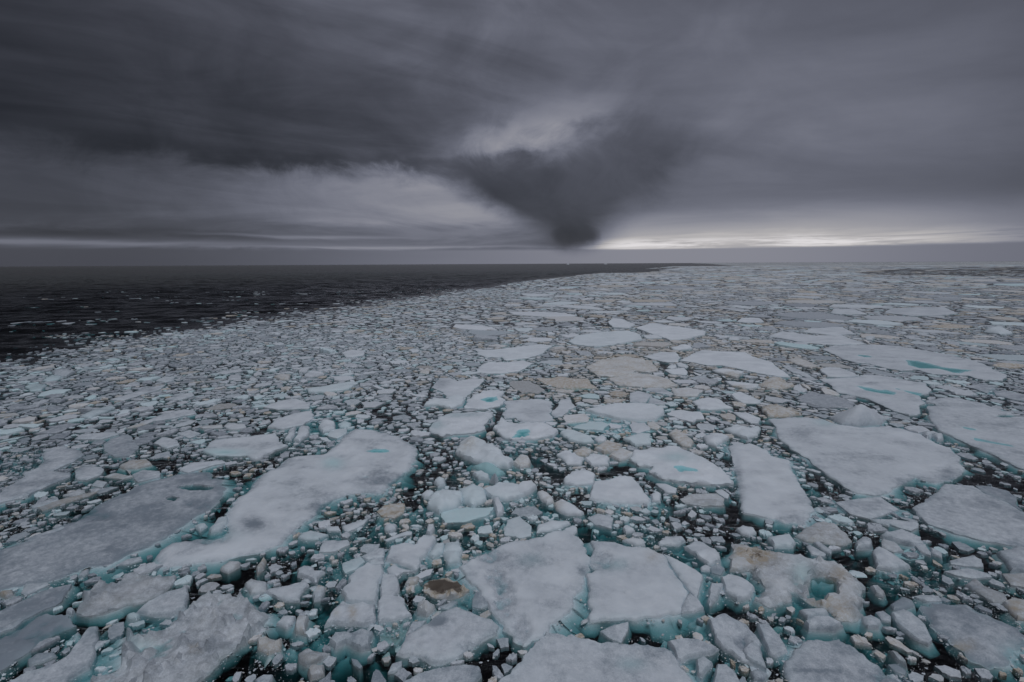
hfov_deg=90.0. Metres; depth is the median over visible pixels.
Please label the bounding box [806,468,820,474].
ice floe
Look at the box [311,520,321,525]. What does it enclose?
ice block
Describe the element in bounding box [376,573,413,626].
ice floe
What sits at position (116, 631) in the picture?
ice floe
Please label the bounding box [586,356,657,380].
ice floe
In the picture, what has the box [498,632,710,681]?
ice floe
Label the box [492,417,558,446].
ice floe
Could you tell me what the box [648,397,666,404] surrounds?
ice floe
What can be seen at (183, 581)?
ice floe
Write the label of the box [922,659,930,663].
ice block
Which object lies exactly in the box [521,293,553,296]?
ice floe
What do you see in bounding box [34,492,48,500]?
ice floe
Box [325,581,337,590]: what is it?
ice floe
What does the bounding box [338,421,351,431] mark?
ice block
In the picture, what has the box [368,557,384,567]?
ice block
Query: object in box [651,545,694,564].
ice floe
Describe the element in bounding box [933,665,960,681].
ice floe
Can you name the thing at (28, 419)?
ice floe
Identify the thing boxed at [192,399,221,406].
ice floe
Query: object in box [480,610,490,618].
ice floe
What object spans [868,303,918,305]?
ice floe
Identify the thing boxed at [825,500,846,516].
ice floe
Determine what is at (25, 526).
ice block
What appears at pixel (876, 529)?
ice floe
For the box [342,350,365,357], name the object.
ice floe
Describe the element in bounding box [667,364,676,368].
ice block
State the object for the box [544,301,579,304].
ice floe
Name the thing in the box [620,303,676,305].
ice floe
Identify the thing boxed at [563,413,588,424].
ice floe
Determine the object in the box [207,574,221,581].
ice floe
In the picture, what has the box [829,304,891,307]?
ice floe
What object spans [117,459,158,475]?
ice floe
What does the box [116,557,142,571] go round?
ice block
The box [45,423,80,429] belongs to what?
ice floe
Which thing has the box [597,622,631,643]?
ice block
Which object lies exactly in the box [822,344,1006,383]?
ice floe
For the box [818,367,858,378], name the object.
ice floe
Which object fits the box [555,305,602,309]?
ice floe
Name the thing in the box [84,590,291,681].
ice floe
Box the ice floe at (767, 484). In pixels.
[711,443,844,538]
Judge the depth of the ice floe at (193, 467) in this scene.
38.41 m
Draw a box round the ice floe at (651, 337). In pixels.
[643,335,661,338]
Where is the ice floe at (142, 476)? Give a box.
[130,470,166,486]
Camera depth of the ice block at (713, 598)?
23.11 m
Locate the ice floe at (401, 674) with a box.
[394,668,411,681]
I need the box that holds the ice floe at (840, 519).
[827,514,853,526]
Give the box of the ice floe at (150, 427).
[136,424,156,431]
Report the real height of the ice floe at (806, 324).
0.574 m
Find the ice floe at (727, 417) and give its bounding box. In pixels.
[719,413,735,421]
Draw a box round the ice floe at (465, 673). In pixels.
[403,664,481,681]
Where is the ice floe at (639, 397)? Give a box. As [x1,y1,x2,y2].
[629,391,652,402]
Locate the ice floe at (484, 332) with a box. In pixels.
[468,330,512,335]
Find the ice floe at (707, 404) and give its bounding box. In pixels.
[692,397,733,416]
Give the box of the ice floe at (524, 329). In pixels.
[514,328,532,331]
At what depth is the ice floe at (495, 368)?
74.12 m
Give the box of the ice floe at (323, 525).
[318,520,330,531]
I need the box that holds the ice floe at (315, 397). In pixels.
[305,395,324,400]
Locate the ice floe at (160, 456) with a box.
[149,451,171,460]
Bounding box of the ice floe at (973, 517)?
[910,484,1023,553]
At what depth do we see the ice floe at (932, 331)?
109.83 m
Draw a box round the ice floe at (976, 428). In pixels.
[919,397,1023,479]
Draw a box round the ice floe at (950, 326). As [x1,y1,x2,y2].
[929,324,972,328]
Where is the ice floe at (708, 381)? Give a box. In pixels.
[696,378,718,385]
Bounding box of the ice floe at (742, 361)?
[680,350,790,379]
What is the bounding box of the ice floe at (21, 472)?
[0,450,42,481]
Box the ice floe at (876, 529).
[865,522,887,534]
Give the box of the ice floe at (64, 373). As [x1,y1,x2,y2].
[52,368,74,378]
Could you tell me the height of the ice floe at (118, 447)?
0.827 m
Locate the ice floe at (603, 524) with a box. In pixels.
[587,514,613,537]
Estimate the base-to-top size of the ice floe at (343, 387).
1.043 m
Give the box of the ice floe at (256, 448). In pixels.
[203,433,287,466]
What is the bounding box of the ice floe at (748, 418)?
[732,412,763,425]
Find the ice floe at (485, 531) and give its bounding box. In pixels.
[477,525,492,536]
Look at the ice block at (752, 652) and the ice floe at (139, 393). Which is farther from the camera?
the ice floe at (139, 393)
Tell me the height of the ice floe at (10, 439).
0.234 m
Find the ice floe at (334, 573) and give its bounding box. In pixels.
[323,559,347,582]
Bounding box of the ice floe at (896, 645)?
[884,636,911,656]
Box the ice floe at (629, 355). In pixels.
[613,354,638,357]
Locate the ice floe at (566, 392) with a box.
[554,389,574,394]
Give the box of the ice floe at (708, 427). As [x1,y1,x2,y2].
[696,423,716,432]
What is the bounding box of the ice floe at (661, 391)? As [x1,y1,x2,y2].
[643,388,673,399]
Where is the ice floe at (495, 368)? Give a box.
[476,360,532,376]
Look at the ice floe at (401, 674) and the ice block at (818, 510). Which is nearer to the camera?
the ice floe at (401, 674)
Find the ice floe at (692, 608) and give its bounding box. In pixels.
[681,593,704,621]
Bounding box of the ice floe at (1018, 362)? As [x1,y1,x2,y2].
[996,361,1023,363]
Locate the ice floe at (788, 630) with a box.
[782,626,794,635]
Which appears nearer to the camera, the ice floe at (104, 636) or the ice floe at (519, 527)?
the ice floe at (104, 636)
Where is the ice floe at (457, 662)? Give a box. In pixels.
[450,660,464,665]
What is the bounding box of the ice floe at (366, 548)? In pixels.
[360,544,379,554]
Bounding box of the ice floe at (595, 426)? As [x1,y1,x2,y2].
[572,421,609,431]
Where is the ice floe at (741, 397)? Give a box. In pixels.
[728,392,761,407]
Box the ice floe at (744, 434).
[723,424,761,444]
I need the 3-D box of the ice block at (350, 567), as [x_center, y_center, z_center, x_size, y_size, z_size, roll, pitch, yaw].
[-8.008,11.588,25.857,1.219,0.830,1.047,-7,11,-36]
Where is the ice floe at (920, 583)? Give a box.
[910,577,925,589]
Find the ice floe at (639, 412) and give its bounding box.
[584,403,669,422]
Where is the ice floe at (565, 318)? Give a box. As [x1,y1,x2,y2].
[543,316,584,321]
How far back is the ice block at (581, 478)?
35.42 m
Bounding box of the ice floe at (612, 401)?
[604,398,625,404]
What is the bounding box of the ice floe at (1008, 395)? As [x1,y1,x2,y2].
[991,390,1023,403]
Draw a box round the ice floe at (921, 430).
[903,426,929,434]
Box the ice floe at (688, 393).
[670,387,704,399]
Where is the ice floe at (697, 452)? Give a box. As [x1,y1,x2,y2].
[689,449,704,455]
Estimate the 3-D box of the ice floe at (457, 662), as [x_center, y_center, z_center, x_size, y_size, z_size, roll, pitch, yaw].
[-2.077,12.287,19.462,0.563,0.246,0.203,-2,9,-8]
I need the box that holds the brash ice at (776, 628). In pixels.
[0,286,1023,681]
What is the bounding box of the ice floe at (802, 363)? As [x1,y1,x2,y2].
[787,357,817,371]
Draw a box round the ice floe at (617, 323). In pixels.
[607,318,635,328]
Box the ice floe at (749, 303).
[724,301,778,305]
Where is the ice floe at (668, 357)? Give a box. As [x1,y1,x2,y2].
[643,352,680,366]
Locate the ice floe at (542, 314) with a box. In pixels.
[508,311,576,316]
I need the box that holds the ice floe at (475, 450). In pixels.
[451,436,512,474]
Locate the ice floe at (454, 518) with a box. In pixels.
[440,507,493,530]
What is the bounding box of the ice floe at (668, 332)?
[636,324,705,340]
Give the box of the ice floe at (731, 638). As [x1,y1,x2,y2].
[705,613,765,676]
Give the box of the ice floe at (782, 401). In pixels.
[764,396,792,404]
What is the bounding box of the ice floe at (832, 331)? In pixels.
[802,327,855,336]
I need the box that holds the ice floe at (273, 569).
[268,564,282,576]
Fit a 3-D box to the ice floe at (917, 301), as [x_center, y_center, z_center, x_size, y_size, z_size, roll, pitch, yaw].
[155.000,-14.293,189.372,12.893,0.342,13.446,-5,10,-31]
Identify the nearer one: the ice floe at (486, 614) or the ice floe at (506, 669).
the ice floe at (506, 669)
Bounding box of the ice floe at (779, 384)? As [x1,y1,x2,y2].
[758,377,794,394]
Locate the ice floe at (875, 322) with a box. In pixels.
[844,320,903,325]
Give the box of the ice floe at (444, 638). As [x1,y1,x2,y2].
[395,605,503,671]
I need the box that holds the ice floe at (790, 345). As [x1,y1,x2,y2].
[774,342,819,349]
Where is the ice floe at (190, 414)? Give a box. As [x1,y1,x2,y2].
[125,410,198,435]
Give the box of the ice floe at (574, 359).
[566,358,588,360]
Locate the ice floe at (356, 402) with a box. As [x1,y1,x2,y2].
[344,399,361,405]
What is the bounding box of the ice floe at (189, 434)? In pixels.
[177,430,200,443]
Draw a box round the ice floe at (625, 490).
[584,476,674,525]
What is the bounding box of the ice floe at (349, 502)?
[339,498,352,506]
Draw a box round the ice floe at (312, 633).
[305,627,321,641]
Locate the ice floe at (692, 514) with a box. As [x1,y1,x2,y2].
[687,510,696,520]
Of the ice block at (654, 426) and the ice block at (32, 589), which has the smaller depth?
the ice block at (32, 589)
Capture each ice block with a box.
[0,590,17,606]
[3,527,17,531]
[18,521,29,526]
[20,582,49,599]
[21,524,36,527]
[25,384,46,392]
[26,652,57,668]
[27,526,63,541]
[28,497,58,514]
[37,491,101,514]
[44,375,61,386]
[63,490,84,498]
[66,607,75,623]
[78,569,88,583]
[89,480,109,497]
[95,640,109,650]
[104,469,132,486]
[112,572,123,578]
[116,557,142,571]
[124,612,141,631]
[195,523,207,538]
[199,424,223,433]
[206,516,227,539]
[220,561,241,583]
[224,423,246,436]
[238,579,272,605]
[254,557,268,581]
[255,675,275,681]
[256,636,285,666]
[259,594,271,601]
[276,616,296,640]
[285,427,296,446]
[288,616,316,646]
[292,425,312,447]
[296,566,326,594]
[297,648,330,681]
[298,530,329,550]
[303,594,311,598]
[303,610,317,618]
[307,664,325,681]
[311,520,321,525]
[312,585,325,613]
[318,419,335,436]
[326,526,341,539]
[327,428,346,440]
[328,629,377,666]
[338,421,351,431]
[341,556,364,579]
[342,518,368,541]
[351,658,363,681]
[361,548,384,563]
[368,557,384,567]
[383,500,393,505]
[384,523,397,538]
[384,531,412,548]
[386,564,415,584]
[388,661,402,681]
[401,576,422,597]
[404,620,427,640]
[405,585,414,593]
[412,600,436,622]
[420,490,433,505]
[420,564,427,569]
[422,395,465,413]
[425,489,462,521]
[425,524,435,534]
[427,542,444,568]
[433,477,446,491]
[438,601,457,611]
[442,541,465,570]
[459,484,486,507]
[470,462,505,481]
[471,470,489,485]
[484,482,525,508]
[489,473,498,485]
[491,497,506,524]
[513,454,533,475]
[519,480,536,500]
[536,520,570,536]
[537,490,553,512]
[552,499,585,525]
[556,450,583,471]
[558,429,593,449]
[558,469,595,493]
[573,447,593,456]
[580,619,587,625]
[584,453,611,474]
[593,440,621,455]
[594,435,606,444]
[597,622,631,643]
[608,448,632,467]
[622,433,650,449]
[622,525,634,537]
[622,537,645,546]
[646,422,660,436]
[650,491,661,505]
[653,483,677,501]
[658,536,685,552]
[663,368,687,378]
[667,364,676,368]
[667,428,695,450]
[667,638,718,666]
[670,344,691,352]
[676,363,688,371]
[695,657,712,681]
[699,565,710,576]
[703,433,730,452]
[703,583,724,615]
[709,564,725,582]
[710,664,739,681]
[712,368,743,381]
[714,489,730,509]
[719,574,756,616]
[729,557,751,575]
[735,525,756,545]
[743,640,765,677]
[746,669,768,681]
[750,666,771,677]
[754,623,787,668]
[764,534,795,553]
[797,608,828,621]
[799,616,847,642]
[805,545,825,559]
[812,542,831,560]
[814,507,823,512]
[828,404,888,427]
[849,570,866,577]
[854,537,873,560]
[859,615,887,641]
[864,336,874,343]
[866,585,887,607]
[867,547,910,580]
[869,519,889,530]
[875,611,890,635]
[878,519,920,536]
[878,539,903,554]
[879,529,929,549]
[884,597,916,615]
[884,650,908,675]
[884,664,907,680]
[887,574,896,578]
[887,674,900,681]
[894,549,923,567]
[912,595,941,609]
[915,544,930,565]
[922,431,943,445]
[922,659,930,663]
[929,547,943,564]
[933,590,944,596]
[940,568,991,589]
[941,555,983,571]
[961,579,1006,615]
[983,326,1012,335]
[983,546,1023,573]
[990,603,1007,611]
[993,598,1023,634]
[996,573,1023,598]
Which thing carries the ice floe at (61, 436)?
on the sea water
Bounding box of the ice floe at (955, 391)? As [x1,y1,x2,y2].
[935,385,977,396]
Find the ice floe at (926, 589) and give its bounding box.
[922,586,932,594]
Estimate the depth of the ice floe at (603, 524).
29.68 m
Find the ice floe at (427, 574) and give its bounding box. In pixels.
[414,569,433,580]
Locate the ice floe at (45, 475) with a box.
[0,446,84,514]
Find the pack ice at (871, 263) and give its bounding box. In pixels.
[701,261,1023,266]
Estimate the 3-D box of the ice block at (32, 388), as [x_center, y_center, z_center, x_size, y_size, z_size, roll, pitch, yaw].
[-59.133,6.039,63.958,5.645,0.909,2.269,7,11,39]
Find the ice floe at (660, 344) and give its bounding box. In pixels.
[633,341,670,348]
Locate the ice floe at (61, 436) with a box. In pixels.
[48,433,71,439]
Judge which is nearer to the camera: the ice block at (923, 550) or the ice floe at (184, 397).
the ice block at (923, 550)
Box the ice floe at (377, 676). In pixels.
[371,669,385,681]
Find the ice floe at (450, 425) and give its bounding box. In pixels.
[428,411,495,442]
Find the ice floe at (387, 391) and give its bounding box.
[376,389,395,394]
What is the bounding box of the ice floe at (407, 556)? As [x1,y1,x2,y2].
[384,535,438,574]
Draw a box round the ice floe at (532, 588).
[432,525,590,657]
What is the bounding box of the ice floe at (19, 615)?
[0,584,81,637]
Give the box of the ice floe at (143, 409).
[131,405,154,413]
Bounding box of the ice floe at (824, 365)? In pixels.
[816,363,853,368]
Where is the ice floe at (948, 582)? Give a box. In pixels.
[941,575,953,587]
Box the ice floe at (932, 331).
[910,329,962,334]
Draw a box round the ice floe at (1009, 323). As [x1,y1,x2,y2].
[988,321,1023,325]
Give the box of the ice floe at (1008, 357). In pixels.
[974,354,1023,360]
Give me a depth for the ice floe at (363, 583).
23.82 m
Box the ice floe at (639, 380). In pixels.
[606,372,678,391]
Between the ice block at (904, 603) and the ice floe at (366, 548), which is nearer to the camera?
the ice block at (904, 603)
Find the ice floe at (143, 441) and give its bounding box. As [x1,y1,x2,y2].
[131,436,157,446]
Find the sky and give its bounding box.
[0,0,1023,266]
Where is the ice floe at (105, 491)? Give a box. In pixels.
[97,486,118,495]
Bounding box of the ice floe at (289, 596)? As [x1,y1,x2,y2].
[264,581,310,615]
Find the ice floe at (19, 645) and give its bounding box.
[0,614,77,681]
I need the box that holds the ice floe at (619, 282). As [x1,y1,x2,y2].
[598,282,640,283]
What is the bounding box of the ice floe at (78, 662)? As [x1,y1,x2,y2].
[10,626,100,681]
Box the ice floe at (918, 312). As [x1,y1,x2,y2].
[885,307,957,317]
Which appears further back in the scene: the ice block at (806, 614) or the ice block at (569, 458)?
the ice block at (569, 458)
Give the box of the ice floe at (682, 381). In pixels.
[672,379,696,383]
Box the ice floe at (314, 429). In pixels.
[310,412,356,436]
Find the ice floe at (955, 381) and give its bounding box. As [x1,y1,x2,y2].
[944,379,970,383]
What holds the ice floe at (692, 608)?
on the sea water
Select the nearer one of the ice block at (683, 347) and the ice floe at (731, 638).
the ice floe at (731, 638)
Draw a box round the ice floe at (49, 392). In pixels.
[38,389,71,397]
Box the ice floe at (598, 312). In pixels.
[587,311,634,313]
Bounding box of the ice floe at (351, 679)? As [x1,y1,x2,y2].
[347,676,356,681]
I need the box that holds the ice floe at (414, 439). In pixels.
[408,436,423,444]
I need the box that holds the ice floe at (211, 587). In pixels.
[198,582,219,595]
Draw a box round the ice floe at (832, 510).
[818,507,837,514]
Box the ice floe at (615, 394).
[608,391,629,398]
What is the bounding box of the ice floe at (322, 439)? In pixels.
[318,437,330,443]
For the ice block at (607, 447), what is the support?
on the sea water
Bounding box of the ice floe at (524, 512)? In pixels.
[511,506,542,518]
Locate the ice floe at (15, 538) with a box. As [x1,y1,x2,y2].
[6,531,30,544]
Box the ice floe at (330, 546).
[315,540,352,564]
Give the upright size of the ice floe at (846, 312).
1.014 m
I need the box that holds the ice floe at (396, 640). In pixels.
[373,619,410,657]
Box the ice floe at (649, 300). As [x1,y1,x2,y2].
[631,299,671,301]
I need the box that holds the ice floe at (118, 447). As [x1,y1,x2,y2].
[102,434,139,463]
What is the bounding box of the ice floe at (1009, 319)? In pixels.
[981,316,1020,321]
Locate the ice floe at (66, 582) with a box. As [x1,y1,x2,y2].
[1,579,78,606]
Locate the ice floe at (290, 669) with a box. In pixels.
[285,663,297,674]
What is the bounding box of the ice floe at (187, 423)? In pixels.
[175,420,196,427]
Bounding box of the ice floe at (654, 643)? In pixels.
[652,604,704,645]
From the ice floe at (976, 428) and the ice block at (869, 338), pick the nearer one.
the ice floe at (976, 428)
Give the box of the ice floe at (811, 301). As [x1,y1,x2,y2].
[785,300,844,303]
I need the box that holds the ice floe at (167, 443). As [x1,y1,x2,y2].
[153,437,180,454]
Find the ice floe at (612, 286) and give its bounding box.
[589,285,638,286]
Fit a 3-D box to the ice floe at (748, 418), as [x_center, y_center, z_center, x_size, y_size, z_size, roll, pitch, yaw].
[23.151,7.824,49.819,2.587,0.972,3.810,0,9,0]
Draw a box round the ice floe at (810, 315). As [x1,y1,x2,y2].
[772,312,852,320]
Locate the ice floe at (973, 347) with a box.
[959,345,989,349]
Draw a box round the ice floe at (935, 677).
[928,673,943,681]
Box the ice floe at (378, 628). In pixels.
[374,624,384,634]
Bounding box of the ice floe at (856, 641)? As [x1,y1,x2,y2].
[849,634,871,650]
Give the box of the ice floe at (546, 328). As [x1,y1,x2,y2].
[532,327,555,330]
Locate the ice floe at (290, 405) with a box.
[263,398,315,416]
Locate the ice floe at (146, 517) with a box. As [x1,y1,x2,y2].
[0,472,249,610]
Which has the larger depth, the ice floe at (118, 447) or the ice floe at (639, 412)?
the ice floe at (639, 412)
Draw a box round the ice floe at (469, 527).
[460,523,474,531]
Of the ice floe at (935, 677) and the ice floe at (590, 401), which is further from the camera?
the ice floe at (590, 401)
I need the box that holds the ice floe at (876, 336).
[860,334,902,338]
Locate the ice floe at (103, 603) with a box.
[75,572,176,627]
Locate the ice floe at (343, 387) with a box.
[305,381,358,394]
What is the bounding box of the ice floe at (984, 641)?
[916,603,1023,681]
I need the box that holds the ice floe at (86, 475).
[73,466,106,488]
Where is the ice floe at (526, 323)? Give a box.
[514,322,541,324]
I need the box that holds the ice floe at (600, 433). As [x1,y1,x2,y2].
[568,418,670,439]
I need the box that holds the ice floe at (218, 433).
[210,431,228,436]
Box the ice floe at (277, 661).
[272,653,283,668]
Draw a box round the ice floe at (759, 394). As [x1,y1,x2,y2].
[750,392,766,396]
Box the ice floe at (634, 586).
[579,541,690,642]
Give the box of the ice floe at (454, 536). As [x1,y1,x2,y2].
[448,532,462,540]
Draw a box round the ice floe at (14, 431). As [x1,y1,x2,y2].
[0,428,24,435]
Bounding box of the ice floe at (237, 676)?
[232,671,241,681]
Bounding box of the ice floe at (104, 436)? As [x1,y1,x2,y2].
[75,431,118,444]
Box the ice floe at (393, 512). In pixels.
[374,503,407,525]
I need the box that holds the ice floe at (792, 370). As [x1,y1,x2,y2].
[782,365,813,379]
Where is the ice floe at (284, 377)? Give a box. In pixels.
[274,374,291,381]
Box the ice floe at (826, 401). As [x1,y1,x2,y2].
[795,391,854,409]
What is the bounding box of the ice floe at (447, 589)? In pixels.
[423,578,470,609]
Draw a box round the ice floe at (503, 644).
[496,637,508,651]
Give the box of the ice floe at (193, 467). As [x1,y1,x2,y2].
[178,460,230,473]
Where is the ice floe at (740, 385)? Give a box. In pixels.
[723,381,757,393]
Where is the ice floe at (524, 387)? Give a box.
[509,381,545,394]
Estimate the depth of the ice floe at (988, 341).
96.31 m
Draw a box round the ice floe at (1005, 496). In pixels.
[975,485,1022,511]
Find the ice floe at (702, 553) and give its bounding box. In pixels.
[683,541,723,567]
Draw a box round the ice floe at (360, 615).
[324,601,376,637]
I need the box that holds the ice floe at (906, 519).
[899,517,918,523]
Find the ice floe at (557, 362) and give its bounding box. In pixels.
[534,360,562,364]
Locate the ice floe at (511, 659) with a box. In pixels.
[506,653,516,665]
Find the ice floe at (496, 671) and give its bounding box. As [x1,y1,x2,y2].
[492,665,503,681]
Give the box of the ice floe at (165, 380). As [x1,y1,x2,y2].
[156,377,174,386]
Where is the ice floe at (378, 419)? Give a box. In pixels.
[369,418,387,422]
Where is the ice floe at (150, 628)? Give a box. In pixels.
[138,624,159,630]
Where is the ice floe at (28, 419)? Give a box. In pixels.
[12,416,37,423]
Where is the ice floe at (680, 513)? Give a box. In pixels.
[673,509,685,516]
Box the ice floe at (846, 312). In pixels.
[830,309,866,315]
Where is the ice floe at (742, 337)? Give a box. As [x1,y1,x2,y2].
[730,336,750,339]
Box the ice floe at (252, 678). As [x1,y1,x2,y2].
[244,674,256,681]
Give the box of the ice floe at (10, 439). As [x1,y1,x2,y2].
[0,436,23,442]
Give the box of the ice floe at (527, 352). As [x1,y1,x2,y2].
[475,344,552,361]
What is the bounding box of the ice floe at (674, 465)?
[627,445,733,492]
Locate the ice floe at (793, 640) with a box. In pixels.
[788,635,802,645]
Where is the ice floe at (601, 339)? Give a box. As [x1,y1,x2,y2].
[568,330,642,347]
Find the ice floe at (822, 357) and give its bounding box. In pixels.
[806,355,835,360]
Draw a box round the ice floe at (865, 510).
[835,497,898,528]
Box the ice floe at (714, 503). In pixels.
[678,493,725,516]
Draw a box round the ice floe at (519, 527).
[504,516,532,540]
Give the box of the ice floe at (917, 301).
[906,300,949,304]
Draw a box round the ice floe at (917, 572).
[910,551,949,579]
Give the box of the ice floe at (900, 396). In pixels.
[818,375,932,420]
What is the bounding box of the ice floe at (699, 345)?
[692,343,710,349]
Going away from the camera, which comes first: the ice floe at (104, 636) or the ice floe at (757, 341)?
the ice floe at (104, 636)
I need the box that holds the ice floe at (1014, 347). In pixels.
[995,345,1023,350]
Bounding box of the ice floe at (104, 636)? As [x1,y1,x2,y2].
[88,631,125,677]
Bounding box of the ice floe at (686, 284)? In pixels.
[669,284,703,284]
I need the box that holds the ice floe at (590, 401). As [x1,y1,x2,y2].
[582,399,597,404]
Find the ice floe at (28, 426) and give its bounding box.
[19,423,41,429]
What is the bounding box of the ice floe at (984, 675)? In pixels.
[973,668,992,681]
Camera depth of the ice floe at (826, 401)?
55.15 m
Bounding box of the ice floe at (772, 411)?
[760,404,802,420]
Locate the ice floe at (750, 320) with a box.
[737,318,763,323]
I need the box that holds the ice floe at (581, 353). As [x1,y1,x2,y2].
[575,350,592,355]
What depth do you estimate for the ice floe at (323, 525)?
29.64 m
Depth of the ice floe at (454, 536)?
28.47 m
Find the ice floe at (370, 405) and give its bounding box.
[361,401,386,408]
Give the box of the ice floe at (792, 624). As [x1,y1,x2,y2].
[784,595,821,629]
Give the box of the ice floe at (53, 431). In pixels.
[33,427,68,435]
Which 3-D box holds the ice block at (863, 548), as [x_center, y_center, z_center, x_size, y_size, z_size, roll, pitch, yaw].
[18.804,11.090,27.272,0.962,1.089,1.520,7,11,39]
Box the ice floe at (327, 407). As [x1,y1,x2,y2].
[316,404,337,411]
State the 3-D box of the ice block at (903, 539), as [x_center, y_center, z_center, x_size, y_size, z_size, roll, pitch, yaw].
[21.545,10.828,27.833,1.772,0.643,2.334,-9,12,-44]
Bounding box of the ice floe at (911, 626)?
[890,609,939,659]
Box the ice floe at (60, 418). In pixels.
[46,414,79,422]
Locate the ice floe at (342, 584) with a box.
[336,578,346,593]
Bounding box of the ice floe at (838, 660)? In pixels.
[778,635,901,681]
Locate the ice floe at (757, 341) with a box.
[740,340,775,342]
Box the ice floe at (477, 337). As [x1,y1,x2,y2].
[473,334,498,341]
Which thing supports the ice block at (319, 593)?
on the sea water
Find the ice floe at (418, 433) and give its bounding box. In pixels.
[410,430,430,437]
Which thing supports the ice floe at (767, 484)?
on the sea water
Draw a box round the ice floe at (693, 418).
[667,410,704,424]
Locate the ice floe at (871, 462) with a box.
[762,417,975,505]
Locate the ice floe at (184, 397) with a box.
[165,392,194,405]
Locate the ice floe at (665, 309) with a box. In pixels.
[642,307,690,310]
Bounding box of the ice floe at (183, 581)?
[174,575,192,588]
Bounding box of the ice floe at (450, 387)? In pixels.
[430,378,485,401]
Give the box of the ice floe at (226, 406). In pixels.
[204,403,236,410]
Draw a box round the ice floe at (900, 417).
[892,414,911,420]
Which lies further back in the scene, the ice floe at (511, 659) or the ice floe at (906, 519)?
the ice floe at (906, 519)
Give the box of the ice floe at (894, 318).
[862,315,922,320]
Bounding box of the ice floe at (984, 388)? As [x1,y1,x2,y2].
[962,384,997,395]
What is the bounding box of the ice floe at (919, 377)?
[910,376,928,380]
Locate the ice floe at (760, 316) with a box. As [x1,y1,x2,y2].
[747,314,772,318]
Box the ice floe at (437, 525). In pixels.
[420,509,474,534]
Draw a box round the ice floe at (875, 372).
[863,368,900,377]
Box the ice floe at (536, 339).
[521,337,552,342]
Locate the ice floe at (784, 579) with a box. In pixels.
[720,544,865,635]
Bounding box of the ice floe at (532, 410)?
[499,399,554,422]
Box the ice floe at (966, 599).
[955,590,972,606]
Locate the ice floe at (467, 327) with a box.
[453,324,495,329]
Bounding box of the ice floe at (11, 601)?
[2,596,23,607]
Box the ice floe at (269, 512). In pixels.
[153,428,426,579]
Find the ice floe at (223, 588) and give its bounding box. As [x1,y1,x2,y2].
[220,584,233,591]
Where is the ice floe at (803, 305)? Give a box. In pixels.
[782,303,817,306]
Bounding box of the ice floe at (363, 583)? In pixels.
[335,562,386,607]
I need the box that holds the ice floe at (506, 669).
[501,663,512,676]
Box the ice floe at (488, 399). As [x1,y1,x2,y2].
[464,389,505,411]
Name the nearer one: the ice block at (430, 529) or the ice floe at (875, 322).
the ice block at (430, 529)
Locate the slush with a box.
[0,316,1023,681]
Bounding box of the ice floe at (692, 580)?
[664,554,707,605]
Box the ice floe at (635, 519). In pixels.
[630,516,645,523]
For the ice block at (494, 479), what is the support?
on the sea water
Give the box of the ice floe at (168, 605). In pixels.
[136,586,189,623]
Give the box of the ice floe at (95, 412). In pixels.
[80,406,114,423]
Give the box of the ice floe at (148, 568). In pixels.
[133,562,162,575]
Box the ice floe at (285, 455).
[279,451,290,460]
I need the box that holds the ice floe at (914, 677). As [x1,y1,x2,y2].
[907,671,923,681]
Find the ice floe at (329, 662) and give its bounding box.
[323,656,336,670]
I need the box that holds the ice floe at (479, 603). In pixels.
[472,592,496,615]
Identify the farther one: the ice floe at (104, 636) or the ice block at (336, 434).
the ice block at (336, 434)
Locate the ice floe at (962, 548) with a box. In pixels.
[951,541,974,554]
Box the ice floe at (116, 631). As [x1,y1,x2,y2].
[108,622,124,643]
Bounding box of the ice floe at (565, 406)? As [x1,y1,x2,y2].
[551,398,578,421]
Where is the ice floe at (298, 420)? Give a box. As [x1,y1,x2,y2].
[266,410,316,436]
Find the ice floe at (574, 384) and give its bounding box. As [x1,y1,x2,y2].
[536,376,596,390]
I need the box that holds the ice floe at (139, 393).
[109,385,165,404]
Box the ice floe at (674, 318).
[666,316,692,320]
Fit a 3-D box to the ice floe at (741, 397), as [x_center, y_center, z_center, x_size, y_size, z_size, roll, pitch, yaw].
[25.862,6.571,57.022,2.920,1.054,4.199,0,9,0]
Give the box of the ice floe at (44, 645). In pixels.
[31,636,60,655]
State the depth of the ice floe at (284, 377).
68.06 m
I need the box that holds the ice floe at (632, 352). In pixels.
[613,350,635,353]
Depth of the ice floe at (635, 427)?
46.83 m
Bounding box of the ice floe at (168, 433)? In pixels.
[156,429,177,438]
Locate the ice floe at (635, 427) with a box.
[629,422,650,433]
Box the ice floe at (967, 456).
[956,452,977,461]
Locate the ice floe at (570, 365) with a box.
[560,364,586,367]
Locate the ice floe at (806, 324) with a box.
[774,321,848,327]
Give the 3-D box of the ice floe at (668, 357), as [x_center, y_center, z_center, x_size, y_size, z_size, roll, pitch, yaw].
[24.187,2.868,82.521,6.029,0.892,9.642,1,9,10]
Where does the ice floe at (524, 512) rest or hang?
on the sea water
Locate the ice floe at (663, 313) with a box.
[646,313,682,314]
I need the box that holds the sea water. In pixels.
[0,261,1023,630]
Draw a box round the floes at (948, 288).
[0,264,1023,681]
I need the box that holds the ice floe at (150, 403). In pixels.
[140,401,159,406]
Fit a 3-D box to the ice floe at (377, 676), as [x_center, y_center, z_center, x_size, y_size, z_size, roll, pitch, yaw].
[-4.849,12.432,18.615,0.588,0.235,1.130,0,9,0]
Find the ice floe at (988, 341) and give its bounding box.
[959,339,1013,344]
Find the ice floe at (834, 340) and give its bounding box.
[768,331,866,346]
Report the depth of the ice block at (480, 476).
36.04 m
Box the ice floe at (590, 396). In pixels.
[580,393,599,399]
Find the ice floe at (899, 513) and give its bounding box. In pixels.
[887,510,918,522]
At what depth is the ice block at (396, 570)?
25.14 m
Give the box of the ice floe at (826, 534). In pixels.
[794,521,851,557]

